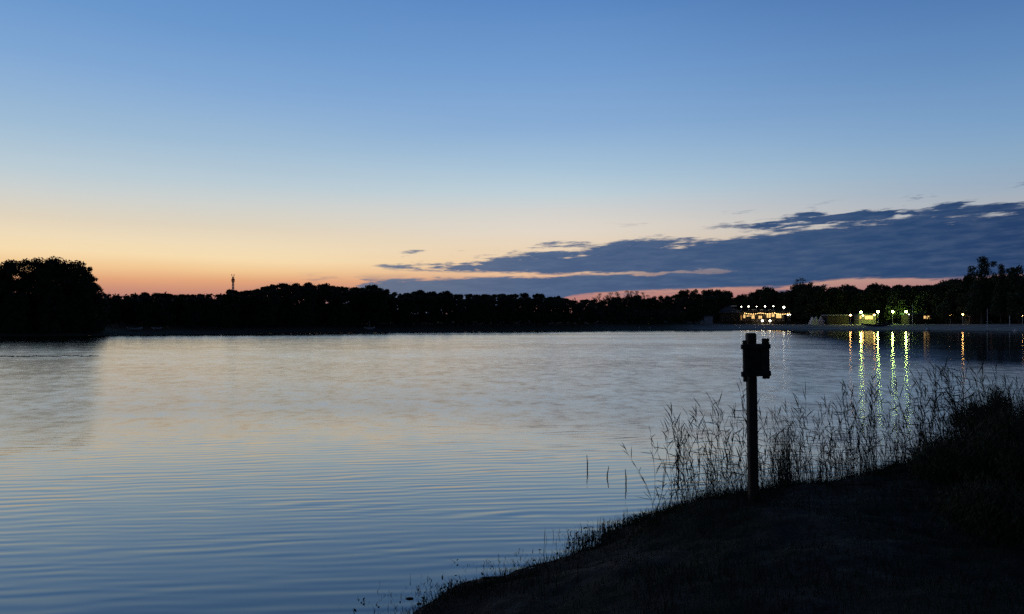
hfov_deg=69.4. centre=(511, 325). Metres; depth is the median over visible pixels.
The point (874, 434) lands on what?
reed
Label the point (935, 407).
reed
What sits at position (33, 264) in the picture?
broadleaf tree
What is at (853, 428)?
reed
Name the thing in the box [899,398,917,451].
reed
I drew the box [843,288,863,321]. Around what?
broadleaf tree
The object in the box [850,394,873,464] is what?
reed
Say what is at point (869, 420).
reed
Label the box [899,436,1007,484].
bush
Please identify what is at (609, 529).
shore sprouts
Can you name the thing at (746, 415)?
reed
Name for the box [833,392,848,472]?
reed
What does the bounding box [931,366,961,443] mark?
reed
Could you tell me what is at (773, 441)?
reed
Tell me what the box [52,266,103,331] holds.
broadleaf tree
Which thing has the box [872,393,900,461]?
reed
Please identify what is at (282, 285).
pine tree
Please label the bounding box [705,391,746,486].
reed
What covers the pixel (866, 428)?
reed
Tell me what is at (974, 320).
beach hut
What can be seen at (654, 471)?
reed
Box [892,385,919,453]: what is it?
reed
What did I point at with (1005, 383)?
reed
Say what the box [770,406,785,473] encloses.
reed
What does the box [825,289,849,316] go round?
broadleaf tree
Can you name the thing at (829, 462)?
reed
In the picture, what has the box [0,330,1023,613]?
water
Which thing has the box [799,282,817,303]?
broadleaf tree
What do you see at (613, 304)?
broadleaf tree
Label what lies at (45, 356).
drift weed
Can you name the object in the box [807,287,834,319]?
broadleaf tree
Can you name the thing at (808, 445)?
reed
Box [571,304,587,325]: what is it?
broadleaf tree
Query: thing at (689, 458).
reed
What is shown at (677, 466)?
reed
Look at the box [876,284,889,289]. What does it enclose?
broadleaf tree
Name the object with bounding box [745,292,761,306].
broadleaf tree
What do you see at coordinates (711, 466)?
reed
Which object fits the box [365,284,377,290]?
pine tree
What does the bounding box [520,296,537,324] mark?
broadleaf tree
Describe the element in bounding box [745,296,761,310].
broadleaf tree
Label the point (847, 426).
reed
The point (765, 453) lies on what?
reed
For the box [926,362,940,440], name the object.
reed
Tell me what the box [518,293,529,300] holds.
pine tree
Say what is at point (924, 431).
reed
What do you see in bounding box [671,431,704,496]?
reed
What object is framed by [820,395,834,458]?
reed
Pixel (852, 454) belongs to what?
reed
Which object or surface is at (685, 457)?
reed
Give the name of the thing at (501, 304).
broadleaf tree
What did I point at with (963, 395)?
reed
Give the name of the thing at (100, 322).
broadleaf tree
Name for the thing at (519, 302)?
broadleaf tree
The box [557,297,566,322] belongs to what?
pine tree
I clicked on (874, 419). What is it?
reed
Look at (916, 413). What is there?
reed
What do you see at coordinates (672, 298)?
broadleaf tree
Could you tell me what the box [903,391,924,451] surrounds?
reed
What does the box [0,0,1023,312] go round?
sky
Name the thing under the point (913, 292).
broadleaf tree
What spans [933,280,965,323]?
broadleaf tree
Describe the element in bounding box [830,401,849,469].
reed
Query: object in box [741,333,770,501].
signpost
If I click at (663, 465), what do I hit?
reed
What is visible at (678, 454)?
reed
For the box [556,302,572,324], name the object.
broadleaf tree
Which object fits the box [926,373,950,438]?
reed
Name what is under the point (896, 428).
reed
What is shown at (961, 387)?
reed
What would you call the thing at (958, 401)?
reed
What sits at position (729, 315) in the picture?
pavilion
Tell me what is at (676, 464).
reed
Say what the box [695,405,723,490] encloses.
reed
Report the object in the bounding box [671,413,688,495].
reed
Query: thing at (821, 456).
reed
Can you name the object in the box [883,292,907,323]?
broadleaf tree
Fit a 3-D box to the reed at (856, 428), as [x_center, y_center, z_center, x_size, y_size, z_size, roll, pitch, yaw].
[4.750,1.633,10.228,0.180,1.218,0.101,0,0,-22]
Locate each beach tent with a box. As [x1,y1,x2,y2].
[808,317,814,324]
[818,317,823,323]
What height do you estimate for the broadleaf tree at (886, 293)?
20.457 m
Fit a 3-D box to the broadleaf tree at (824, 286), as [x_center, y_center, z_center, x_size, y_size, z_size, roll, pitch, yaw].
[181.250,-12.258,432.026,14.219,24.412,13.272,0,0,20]
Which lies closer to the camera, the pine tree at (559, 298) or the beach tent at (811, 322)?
the pine tree at (559, 298)
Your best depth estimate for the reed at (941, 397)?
11.13 m
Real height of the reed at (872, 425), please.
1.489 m
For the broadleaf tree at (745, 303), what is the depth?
415.81 m
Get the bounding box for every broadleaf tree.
[0,259,49,317]
[0,261,40,329]
[9,255,75,330]
[26,259,97,330]
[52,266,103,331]
[62,273,106,332]
[79,288,109,333]
[133,296,156,327]
[275,288,289,321]
[362,288,392,326]
[494,296,513,325]
[514,298,528,326]
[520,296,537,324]
[531,297,549,325]
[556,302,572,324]
[566,301,578,324]
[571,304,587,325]
[590,298,599,322]
[595,299,610,321]
[604,298,620,321]
[612,297,624,309]
[620,296,639,320]
[628,294,643,320]
[645,297,658,316]
[657,295,664,305]
[669,295,676,306]
[672,296,695,323]
[678,289,693,304]
[686,293,704,323]
[688,289,701,307]
[701,289,713,303]
[712,290,721,295]
[721,290,732,302]
[726,297,736,305]
[735,293,747,302]
[739,298,753,310]
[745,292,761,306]
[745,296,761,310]
[753,291,773,310]
[759,293,774,308]
[762,286,776,308]
[770,295,787,320]
[775,292,793,319]
[798,287,825,320]
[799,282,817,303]
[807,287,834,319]
[814,284,826,293]
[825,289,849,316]
[826,286,841,290]
[835,290,855,319]
[840,284,857,291]
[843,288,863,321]
[846,292,872,317]
[860,287,886,323]
[865,282,877,288]
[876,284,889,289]
[879,288,903,312]
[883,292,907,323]
[889,287,911,323]
[893,288,916,312]
[903,286,924,312]
[911,290,932,313]
[913,288,942,321]
[916,285,946,323]
[929,282,956,323]
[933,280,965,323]
[955,273,978,320]
[963,256,998,323]
[990,264,1011,323]
[999,273,1021,323]
[1002,265,1023,323]
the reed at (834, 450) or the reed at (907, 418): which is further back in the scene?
the reed at (907, 418)
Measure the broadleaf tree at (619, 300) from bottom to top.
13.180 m
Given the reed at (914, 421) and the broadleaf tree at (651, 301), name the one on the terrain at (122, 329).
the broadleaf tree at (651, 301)
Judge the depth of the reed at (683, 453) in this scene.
8.74 m
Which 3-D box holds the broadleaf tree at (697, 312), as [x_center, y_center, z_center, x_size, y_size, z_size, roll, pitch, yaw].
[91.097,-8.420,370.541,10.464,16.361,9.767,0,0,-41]
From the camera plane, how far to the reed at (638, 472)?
7.97 m
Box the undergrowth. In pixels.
[0,291,1023,331]
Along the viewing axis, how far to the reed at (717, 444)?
8.88 m
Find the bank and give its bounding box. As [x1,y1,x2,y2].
[413,460,1023,613]
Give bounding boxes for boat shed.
[700,316,712,323]
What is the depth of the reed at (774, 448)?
9.49 m
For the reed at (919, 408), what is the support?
on the bank
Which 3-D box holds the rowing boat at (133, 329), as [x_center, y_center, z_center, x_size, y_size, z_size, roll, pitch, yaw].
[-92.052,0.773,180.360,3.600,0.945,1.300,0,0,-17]
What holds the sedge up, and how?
on the bank
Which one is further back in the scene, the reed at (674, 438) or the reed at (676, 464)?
the reed at (674, 438)
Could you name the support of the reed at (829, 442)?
on the bank
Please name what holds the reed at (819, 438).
on the bank
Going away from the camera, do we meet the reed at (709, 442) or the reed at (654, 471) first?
the reed at (654, 471)
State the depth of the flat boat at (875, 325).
344.93 m
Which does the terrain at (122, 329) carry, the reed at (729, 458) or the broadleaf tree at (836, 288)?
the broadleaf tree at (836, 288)
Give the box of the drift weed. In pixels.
[0,355,91,356]
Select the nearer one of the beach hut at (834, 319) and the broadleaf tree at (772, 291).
the beach hut at (834, 319)
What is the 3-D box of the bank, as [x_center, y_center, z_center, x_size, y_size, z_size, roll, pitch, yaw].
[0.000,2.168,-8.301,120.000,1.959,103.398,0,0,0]
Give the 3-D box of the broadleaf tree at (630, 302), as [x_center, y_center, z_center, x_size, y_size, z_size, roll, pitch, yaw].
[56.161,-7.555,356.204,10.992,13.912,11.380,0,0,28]
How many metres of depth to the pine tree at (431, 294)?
283.98 m
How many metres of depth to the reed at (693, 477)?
8.47 m
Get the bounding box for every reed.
[621,441,653,509]
[640,427,663,510]
[648,416,675,505]
[651,420,682,500]
[651,438,674,498]
[660,424,683,503]
[663,415,705,490]
[664,428,685,504]
[665,409,694,497]
[667,404,681,497]
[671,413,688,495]
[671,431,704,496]
[675,419,683,502]
[678,417,697,499]
[678,428,689,494]
[679,432,689,492]
[679,435,699,489]
[680,450,702,497]
[681,428,697,494]
[684,410,722,486]
[685,422,697,499]
[689,410,715,481]
[691,405,704,493]
[693,397,722,493]
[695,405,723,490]
[695,419,715,492]
[697,422,721,495]
[704,411,723,484]
[704,429,730,488]
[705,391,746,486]
[707,447,716,485]
[709,452,731,494]
[710,393,727,491]
[715,404,729,488]
[717,414,741,490]
[719,411,735,483]
[719,429,734,486]
[726,383,767,474]
[728,405,745,484]
[729,402,743,489]
[730,378,767,466]
[731,419,746,488]
[733,439,746,478]
[740,398,759,482]
[758,404,774,481]
[758,435,762,483]
[759,418,774,484]
[767,407,777,477]
[767,412,781,480]
[768,408,802,480]
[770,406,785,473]
[784,400,795,449]
[785,415,798,475]
[790,384,811,480]
[791,393,808,470]
[792,405,813,479]
[794,404,824,481]
[794,421,807,476]
[796,410,826,474]
[797,417,810,474]
[802,418,814,478]
[805,415,833,471]
[809,411,827,478]
[811,415,825,473]
[815,400,828,475]
[816,422,824,476]
[816,441,838,480]
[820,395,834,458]
[822,402,833,480]
[824,409,837,473]
[824,421,840,478]
[826,413,844,475]
[828,391,855,464]
[829,403,849,465]
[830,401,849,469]
[831,389,854,473]
[832,395,856,471]
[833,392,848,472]
[835,404,854,458]
[838,428,857,477]
[840,379,869,469]
[840,395,862,473]
[843,419,862,470]
[845,374,880,471]
[847,385,860,466]
[849,400,861,462]
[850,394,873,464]
[858,389,878,471]
[862,388,880,467]
[862,421,874,466]
[865,377,883,466]
[867,387,877,468]
[867,400,881,460]
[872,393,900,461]
[876,381,900,459]
[877,390,908,459]
[881,410,893,460]
[885,410,906,461]
[892,375,905,457]
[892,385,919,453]
[897,379,917,452]
[899,375,939,454]
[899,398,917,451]
[903,367,938,444]
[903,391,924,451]
[905,379,928,441]
[908,390,924,446]
[911,381,929,453]
[916,370,923,441]
[921,385,932,450]
[922,366,941,439]
[923,366,944,442]
[924,383,938,438]
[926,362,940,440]
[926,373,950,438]
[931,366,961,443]
[932,362,973,437]
[934,356,958,431]
[935,367,946,437]
[937,367,961,434]
[937,389,952,438]
[941,367,957,436]
[945,365,958,420]
[946,369,961,435]
[947,377,978,435]
[950,371,962,440]
[955,357,972,437]
[964,357,986,400]
[964,363,983,427]
[979,361,985,398]
[1001,374,1013,403]
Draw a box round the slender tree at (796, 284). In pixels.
[789,277,807,323]
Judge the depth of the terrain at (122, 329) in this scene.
271.25 m
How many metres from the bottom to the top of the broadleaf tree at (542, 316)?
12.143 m
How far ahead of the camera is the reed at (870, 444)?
10.18 m
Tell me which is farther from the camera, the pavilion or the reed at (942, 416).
the pavilion
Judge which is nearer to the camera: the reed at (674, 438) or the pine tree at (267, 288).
the reed at (674, 438)
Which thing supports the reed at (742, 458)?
on the bank
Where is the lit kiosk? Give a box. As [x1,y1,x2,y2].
[853,314,877,323]
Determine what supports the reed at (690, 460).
on the bank
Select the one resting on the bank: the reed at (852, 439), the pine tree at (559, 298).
the reed at (852, 439)
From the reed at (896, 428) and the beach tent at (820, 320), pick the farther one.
the beach tent at (820, 320)
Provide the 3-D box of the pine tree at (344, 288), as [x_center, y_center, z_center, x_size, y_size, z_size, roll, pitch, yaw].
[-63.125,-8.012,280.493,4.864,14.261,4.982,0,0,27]
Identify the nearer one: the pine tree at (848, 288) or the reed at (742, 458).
the reed at (742, 458)
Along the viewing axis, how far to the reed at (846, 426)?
10.28 m
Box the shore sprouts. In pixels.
[337,472,854,612]
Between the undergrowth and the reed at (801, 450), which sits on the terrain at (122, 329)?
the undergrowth
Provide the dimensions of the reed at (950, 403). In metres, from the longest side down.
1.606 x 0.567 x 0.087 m
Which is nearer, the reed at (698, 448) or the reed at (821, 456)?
the reed at (698, 448)
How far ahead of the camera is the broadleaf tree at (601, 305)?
343.75 m
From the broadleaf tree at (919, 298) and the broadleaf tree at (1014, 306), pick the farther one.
the broadleaf tree at (919, 298)
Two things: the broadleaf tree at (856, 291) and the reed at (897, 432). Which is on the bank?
the reed at (897, 432)
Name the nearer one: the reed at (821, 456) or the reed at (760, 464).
the reed at (760, 464)
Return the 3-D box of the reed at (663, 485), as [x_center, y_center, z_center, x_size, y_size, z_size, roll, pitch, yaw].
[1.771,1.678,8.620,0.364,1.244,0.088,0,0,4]
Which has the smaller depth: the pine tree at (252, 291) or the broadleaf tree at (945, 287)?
the pine tree at (252, 291)
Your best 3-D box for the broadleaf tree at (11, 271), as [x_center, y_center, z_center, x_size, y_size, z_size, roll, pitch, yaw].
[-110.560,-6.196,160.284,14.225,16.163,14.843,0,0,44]
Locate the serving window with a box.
[865,315,873,319]
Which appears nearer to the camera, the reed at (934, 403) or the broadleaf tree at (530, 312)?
the reed at (934, 403)
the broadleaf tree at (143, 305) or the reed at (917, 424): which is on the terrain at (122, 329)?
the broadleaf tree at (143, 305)
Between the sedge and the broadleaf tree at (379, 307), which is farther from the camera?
the broadleaf tree at (379, 307)
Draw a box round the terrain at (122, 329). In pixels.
[0,320,1023,335]
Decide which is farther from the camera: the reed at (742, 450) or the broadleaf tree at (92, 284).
the broadleaf tree at (92, 284)
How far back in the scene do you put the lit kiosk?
384.00 m
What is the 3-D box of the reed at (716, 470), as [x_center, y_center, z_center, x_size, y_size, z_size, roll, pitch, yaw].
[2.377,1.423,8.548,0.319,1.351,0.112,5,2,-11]
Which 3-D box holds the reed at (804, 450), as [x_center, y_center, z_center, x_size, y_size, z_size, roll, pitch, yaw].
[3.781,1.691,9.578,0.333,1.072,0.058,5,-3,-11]
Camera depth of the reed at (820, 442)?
9.98 m
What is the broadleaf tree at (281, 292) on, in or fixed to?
on the terrain at (122, 329)
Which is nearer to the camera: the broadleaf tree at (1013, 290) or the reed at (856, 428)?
the reed at (856, 428)
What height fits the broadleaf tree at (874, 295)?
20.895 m
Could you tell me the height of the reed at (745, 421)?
1.579 m
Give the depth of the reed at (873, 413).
10.39 m
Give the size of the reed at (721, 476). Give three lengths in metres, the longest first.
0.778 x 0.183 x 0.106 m
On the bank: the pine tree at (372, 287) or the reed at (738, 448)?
the reed at (738, 448)
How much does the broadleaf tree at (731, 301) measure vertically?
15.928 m
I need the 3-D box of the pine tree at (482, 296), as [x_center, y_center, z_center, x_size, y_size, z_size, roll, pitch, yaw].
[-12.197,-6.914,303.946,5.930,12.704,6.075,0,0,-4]
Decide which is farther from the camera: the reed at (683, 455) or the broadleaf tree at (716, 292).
the broadleaf tree at (716, 292)
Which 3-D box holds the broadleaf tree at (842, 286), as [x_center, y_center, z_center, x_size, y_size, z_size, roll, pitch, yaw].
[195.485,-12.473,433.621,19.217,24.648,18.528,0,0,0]
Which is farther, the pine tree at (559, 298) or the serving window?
the serving window
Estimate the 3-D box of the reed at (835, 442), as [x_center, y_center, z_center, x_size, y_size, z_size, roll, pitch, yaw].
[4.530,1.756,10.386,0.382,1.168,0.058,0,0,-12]
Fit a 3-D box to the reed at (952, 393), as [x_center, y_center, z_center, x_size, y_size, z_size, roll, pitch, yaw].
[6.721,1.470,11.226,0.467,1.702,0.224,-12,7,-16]
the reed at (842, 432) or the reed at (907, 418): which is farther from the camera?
the reed at (907, 418)
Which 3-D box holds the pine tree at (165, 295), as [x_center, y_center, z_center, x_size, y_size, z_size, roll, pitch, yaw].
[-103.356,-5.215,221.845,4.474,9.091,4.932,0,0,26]
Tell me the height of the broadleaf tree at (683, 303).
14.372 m
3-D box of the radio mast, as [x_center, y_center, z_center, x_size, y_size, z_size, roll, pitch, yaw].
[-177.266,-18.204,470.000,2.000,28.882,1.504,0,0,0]
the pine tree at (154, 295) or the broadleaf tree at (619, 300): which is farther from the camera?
the broadleaf tree at (619, 300)
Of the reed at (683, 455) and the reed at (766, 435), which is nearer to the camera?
the reed at (683, 455)
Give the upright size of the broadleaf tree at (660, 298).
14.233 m
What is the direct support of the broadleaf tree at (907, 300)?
on the terrain at (122, 329)
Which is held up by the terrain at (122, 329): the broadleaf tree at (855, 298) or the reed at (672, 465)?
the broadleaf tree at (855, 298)
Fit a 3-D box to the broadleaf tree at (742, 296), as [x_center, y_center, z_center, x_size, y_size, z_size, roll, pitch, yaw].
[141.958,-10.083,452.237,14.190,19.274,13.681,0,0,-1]
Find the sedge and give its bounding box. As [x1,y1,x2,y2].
[661,371,1023,509]
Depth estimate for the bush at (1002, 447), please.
7.98 m
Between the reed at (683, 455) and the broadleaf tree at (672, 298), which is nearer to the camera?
the reed at (683, 455)
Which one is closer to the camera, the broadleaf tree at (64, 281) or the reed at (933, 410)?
the reed at (933, 410)
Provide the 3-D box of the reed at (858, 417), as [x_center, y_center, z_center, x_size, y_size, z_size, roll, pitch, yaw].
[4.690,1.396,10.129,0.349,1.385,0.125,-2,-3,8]
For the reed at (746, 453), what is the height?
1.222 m
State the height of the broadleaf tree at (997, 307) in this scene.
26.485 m
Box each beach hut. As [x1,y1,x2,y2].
[821,315,847,324]
[900,313,943,323]
[963,316,980,323]
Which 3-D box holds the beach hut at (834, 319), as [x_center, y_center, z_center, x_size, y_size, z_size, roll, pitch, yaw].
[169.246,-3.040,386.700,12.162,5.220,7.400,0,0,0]
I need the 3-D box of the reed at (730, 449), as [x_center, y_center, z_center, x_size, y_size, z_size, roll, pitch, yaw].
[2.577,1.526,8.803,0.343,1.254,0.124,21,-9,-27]
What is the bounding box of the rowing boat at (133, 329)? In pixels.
[126,327,142,330]
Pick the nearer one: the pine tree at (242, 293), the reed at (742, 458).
the reed at (742, 458)
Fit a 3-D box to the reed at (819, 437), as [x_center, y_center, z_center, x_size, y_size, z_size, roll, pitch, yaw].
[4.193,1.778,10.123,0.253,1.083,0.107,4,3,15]
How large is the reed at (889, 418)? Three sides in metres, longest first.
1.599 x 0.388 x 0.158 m
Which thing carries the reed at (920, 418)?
on the bank
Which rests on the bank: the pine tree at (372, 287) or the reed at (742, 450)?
the reed at (742, 450)
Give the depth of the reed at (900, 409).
10.72 m
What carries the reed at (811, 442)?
on the bank
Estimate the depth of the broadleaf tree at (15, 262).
163.97 m
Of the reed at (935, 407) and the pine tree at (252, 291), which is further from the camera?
the pine tree at (252, 291)
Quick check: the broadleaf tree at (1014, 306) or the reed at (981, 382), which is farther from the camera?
the broadleaf tree at (1014, 306)
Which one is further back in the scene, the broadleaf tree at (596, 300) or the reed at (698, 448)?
the broadleaf tree at (596, 300)
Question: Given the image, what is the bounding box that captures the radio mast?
[231,274,234,289]
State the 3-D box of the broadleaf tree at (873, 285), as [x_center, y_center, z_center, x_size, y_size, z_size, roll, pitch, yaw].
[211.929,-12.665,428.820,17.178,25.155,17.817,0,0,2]
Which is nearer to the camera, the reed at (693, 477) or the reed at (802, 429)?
the reed at (693, 477)
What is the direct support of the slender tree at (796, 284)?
on the terrain at (122, 329)
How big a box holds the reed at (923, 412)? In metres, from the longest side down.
1.587 x 0.693 x 0.173 m
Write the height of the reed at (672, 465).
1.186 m
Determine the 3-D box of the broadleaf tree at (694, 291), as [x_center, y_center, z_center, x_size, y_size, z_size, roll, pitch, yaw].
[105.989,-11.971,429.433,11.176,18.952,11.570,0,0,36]
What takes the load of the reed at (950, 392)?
on the bank
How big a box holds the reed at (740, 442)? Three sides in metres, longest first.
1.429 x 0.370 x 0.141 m
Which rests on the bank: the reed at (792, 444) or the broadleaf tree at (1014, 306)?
the reed at (792, 444)
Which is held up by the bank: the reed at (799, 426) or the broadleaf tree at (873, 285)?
the reed at (799, 426)
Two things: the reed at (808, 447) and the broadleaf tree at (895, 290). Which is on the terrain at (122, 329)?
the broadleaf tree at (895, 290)
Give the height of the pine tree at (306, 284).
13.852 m
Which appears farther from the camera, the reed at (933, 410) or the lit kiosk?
the lit kiosk
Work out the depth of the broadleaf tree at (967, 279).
333.10 m
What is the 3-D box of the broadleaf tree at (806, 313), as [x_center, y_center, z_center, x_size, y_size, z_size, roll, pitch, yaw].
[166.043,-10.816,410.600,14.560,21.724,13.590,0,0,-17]
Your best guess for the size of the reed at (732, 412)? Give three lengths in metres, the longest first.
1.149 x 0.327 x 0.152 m
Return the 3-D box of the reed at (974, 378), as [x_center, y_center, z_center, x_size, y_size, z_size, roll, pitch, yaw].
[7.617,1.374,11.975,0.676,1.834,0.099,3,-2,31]
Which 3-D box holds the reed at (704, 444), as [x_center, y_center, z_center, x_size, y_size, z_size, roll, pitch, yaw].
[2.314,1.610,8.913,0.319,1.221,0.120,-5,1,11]
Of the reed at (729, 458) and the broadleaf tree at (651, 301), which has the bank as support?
the reed at (729, 458)
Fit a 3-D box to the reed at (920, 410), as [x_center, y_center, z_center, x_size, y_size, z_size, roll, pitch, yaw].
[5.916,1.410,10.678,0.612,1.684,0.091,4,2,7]
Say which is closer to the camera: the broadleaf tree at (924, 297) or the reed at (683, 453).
the reed at (683, 453)
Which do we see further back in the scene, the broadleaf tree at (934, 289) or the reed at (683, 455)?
the broadleaf tree at (934, 289)
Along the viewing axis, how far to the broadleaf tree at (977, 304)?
320.51 m
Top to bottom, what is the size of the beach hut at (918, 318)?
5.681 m
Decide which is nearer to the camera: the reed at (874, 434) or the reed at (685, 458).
the reed at (685, 458)
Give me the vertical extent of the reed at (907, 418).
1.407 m
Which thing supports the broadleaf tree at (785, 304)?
on the terrain at (122, 329)
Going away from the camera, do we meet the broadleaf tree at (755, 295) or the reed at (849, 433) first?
the reed at (849, 433)
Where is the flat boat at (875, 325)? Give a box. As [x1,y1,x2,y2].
[861,323,891,326]
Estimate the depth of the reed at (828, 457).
9.47 m
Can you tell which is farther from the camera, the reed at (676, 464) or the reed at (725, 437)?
the reed at (725, 437)
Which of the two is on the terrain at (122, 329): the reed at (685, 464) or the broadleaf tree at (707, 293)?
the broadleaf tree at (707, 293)
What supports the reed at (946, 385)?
on the bank
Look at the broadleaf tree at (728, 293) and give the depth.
425.17 m
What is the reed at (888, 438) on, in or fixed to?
on the bank
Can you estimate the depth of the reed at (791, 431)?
9.28 m
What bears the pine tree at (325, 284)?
on the terrain at (122, 329)
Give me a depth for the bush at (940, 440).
9.57 m
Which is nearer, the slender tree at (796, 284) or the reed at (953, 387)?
the reed at (953, 387)
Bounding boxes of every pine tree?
[151,292,163,298]
[159,293,173,298]
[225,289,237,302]
[237,291,247,295]
[249,289,259,293]
[263,286,275,291]
[277,283,289,292]
[291,283,299,287]
[303,282,311,288]
[317,283,329,292]
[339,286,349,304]
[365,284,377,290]
[404,293,413,297]
[413,290,424,303]
[425,291,435,296]
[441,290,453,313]
[479,294,487,308]
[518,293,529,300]
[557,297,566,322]
[844,286,856,298]
[892,284,903,288]
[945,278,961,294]
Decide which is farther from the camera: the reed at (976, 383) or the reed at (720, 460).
the reed at (976, 383)
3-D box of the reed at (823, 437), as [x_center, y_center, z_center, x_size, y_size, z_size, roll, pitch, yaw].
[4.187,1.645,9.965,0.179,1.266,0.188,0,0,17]
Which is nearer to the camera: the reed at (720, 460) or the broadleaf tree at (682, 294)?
the reed at (720, 460)
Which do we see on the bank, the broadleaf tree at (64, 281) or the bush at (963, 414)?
the bush at (963, 414)
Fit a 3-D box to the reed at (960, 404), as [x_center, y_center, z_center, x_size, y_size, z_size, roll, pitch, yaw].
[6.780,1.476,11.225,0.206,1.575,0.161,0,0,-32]
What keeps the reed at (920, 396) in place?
on the bank
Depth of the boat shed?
372.00 m
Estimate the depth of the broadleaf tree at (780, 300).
417.81 m
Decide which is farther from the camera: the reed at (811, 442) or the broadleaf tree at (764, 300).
the broadleaf tree at (764, 300)
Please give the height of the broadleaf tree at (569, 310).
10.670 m
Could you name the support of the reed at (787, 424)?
on the bank
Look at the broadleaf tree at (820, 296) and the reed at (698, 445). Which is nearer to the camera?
the reed at (698, 445)
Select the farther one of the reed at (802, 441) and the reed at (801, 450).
the reed at (802, 441)
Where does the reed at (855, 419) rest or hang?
on the bank
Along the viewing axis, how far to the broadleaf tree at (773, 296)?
423.15 m
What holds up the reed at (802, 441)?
on the bank
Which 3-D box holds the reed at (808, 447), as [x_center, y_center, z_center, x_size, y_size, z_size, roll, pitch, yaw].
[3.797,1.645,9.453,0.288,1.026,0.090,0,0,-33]
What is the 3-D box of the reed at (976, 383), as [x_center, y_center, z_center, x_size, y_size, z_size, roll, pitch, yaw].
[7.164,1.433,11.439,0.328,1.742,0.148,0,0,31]
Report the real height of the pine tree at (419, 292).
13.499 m
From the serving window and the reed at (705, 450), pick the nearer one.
the reed at (705, 450)
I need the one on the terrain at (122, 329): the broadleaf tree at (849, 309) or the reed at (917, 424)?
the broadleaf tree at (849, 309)
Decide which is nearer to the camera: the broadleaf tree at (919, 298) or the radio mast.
the broadleaf tree at (919, 298)
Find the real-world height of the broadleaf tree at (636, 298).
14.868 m
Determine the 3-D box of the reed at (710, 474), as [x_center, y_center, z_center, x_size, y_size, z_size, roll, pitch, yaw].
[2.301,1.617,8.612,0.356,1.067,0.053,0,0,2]
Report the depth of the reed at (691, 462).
8.70 m
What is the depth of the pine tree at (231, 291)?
229.41 m
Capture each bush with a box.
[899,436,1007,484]
[905,432,985,461]
[909,392,1023,491]
[944,377,1023,434]
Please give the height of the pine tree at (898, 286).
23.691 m
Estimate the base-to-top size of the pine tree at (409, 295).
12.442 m
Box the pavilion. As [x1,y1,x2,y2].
[713,305,799,323]
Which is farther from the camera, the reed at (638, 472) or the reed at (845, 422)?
the reed at (845, 422)
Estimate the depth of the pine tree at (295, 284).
258.23 m

